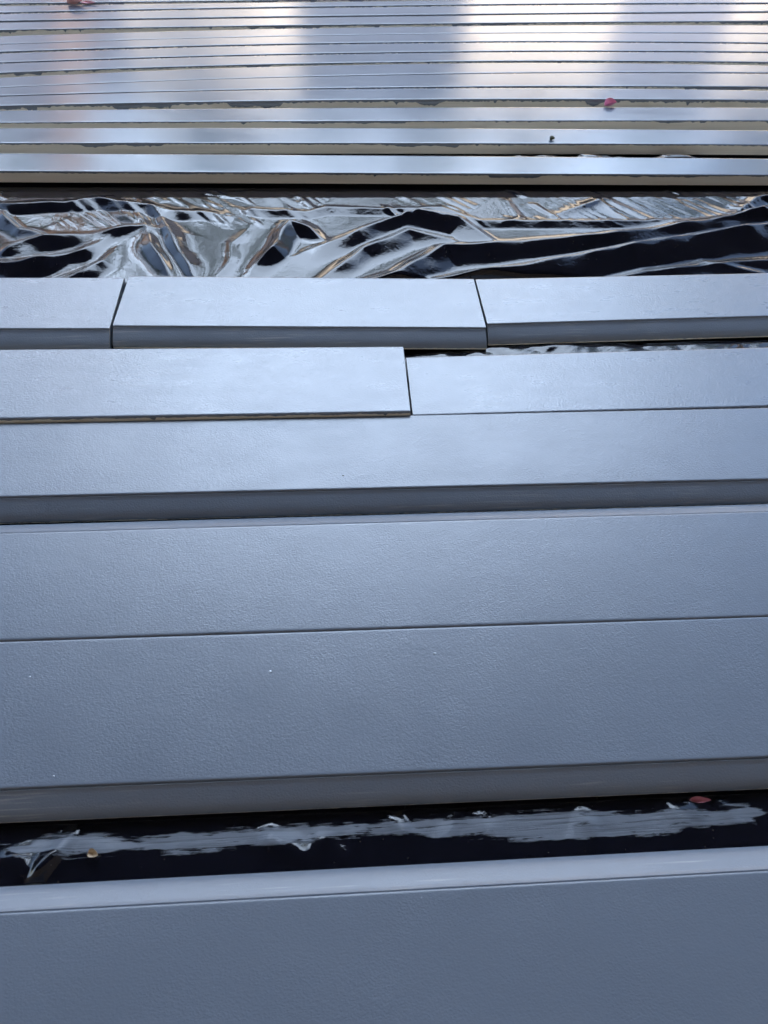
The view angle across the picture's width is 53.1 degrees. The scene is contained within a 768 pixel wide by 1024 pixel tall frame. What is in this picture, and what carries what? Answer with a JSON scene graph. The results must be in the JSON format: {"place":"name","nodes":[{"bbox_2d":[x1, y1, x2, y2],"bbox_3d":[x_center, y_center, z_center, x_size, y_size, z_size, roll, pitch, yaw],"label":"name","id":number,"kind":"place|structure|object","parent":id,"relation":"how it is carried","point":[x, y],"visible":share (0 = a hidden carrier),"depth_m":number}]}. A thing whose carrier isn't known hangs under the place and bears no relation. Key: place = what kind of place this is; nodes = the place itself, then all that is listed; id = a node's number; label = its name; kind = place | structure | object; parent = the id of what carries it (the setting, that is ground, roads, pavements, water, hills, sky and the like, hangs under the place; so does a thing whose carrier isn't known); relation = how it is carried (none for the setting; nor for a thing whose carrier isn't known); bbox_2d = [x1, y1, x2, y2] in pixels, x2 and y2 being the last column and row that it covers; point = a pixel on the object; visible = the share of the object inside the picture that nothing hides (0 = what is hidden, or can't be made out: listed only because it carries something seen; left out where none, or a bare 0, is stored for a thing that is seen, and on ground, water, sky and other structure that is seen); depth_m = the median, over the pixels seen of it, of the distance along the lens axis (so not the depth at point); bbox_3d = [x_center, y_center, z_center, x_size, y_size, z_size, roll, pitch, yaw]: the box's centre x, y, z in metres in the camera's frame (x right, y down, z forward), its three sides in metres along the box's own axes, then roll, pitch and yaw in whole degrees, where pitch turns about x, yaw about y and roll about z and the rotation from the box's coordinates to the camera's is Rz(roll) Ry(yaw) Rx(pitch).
{"place":"outdoors","nodes":[
{"label":"outdoors","id":0,"kind":"place"},
{"label":"paving","id":1,"kind":"structure","parent":0,"visible":0},
{"bbox_2d":[0,154,767,886],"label":"plastic sheet","id":2,"kind":"object","parent":1,"relation":"on","point":[474,232],"visible":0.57,"depth_m":1.04},
{"bbox_2d":[0,278,125,349],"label":"moulded board","id":3,"kind":"object","parent":2,"relation":"on","point":[58,313],"visible":0.92,"depth_m":0.94},
{"bbox_2d":[67,0,81,3],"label":"petal","id":4,"kind":"object","parent":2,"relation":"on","point":[73,1],"visible":1,"depth_m":1.53},
{"bbox_2d":[81,1,95,3],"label":"petal","id":5,"kind":"object","parent":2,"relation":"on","point":[87,2],"visible":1,"depth_m":1.54},
{"bbox_2d":[87,848,97,856],"bbox_3d":[-0.217,0.255,0.573,0.008,0.005,0.006,-2,52,-4],"label":"leaf flake","id":6,"kind":"object","parent":2,"relation":"on","point":[92,852],"visible":1,"depth_m":0.57},
{"bbox_2d":[0,347,410,423],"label":"flat board","id":7,"kind":"object","parent":2,"relation":"on","point":[66,385],"visible":1,"depth_m":0.86},
{"bbox_2d":[0,0,431,5],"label":"strip board","id":8,"kind":"object","parent":2,"relation":"on","point":[42,2],"visible":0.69,"depth_m":1.56},
{"bbox_2d":[112,276,486,348],"bbox_3d":[-0.102,-0.252,0.968,0.454,0.018,0.122,0,52,-3],"label":"moulded board","id":9,"kind":"object","parent":2,"relation":"on","point":[217,312],"visible":0.97,"depth_m":0.95},
{"bbox_2d":[0,617,767,822],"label":"moulded board","id":10,"kind":"object","parent":2,"relation":"on","point":[149,726],"visible":1,"depth_m":0.63},
{"bbox_2d":[0,846,767,1023],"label":"moulded board","id":11,"kind":"object","parent":2,"relation":"on","point":[672,937],"visible":1,"depth_m":0.53},
{"bbox_2d":[0,504,767,641],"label":"moulded board","id":12,"kind":"object","parent":2,"relation":"on","point":[70,581],"visible":1,"depth_m":0.72},
{"bbox_2d":[0,408,767,523],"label":"moulded board","id":13,"kind":"object","parent":2,"relation":"on","point":[155,470],"visible":1,"depth_m":0.81},
{"bbox_2d":[0,153,767,184],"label":"strip board","id":14,"kind":"object","parent":2,"relation":"on","point":[194,168],"visible":1,"depth_m":1.18},
{"bbox_2d":[0,128,767,154],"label":"strip board","id":15,"kind":"object","parent":2,"relation":"on","point":[318,141],"visible":0.99,"depth_m":1.24},
{"bbox_2d":[0,107,767,130],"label":"strip board","id":16,"kind":"object","parent":2,"relation":"on","point":[655,118],"visible":0.97,"depth_m":1.29},
{"bbox_2d":[0,88,767,110],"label":"strip board","id":17,"kind":"object","parent":2,"relation":"on","point":[465,97],"visible":0.94,"depth_m":1.34},
{"bbox_2d":[0,73,767,96],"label":"strip board","id":18,"kind":"object","parent":2,"relation":"on","point":[716,81],"visible":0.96,"depth_m":1.38},
{"bbox_2d":[0,52,767,77],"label":"strip board","id":19,"kind":"object","parent":2,"relation":"on","point":[92,66],"visible":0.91,"depth_m":1.43},
{"bbox_2d":[0,13,767,35],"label":"strip board","id":20,"kind":"object","parent":2,"relation":"on","point":[43,28],"visible":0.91,"depth_m":1.54},
{"bbox_2d":[0,63,767,87],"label":"strip board","id":21,"kind":"object","parent":2,"relation":"on","point":[300,71],"visible":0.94,"depth_m":1.39},
{"bbox_2d":[0,43,767,63],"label":"strip board","id":22,"kind":"object","parent":2,"relation":"on","point":[119,54],"visible":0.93,"depth_m":1.45},
{"bbox_2d":[0,33,767,53],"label":"strip board","id":23,"kind":"object","parent":2,"relation":"on","point":[459,38],"visible":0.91,"depth_m":1.49},
{"bbox_2d":[0,5,767,22],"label":"strip board","id":24,"kind":"object","parent":2,"relation":"on","point":[368,12],"visible":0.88,"depth_m":1.57},
{"bbox_2d":[0,25,767,44],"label":"strip board","id":25,"kind":"object","parent":2,"relation":"on","point":[695,29],"visible":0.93,"depth_m":1.51},
{"bbox_2d":[0,0,767,13],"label":"strip board","id":26,"kind":"object","parent":2,"relation":"on","point":[91,8],"visible":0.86,"depth_m":1.59},
{"bbox_2d":[405,348,767,415],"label":"flat board","id":27,"kind":"object","parent":2,"relation":"on","point":[736,378],"visible":0.98,"depth_m":0.89},
{"bbox_2d":[604,98,616,105],"bbox_3d":[0.394,-0.711,1.337,0.023,0.011,0.013,-2,52,-4],"label":"petal","id":28,"kind":"object","parent":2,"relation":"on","point":[610,101],"visible":1,"depth_m":1.34},
{"bbox_2d":[475,273,767,344],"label":"moulded board","id":29,"kind":"object","parent":2,"relation":"on","point":[517,311],"visible":1,"depth_m":0.98},
{"bbox_2d":[690,796,710,802],"bbox_3d":[0.250,0.228,0.609,0.016,0.005,0.004,-2,52,-4],"label":"petal","id":30,"kind":"object","parent":2,"relation":"on","point":[697,799],"visible":1,"depth_m":0.61}
]}

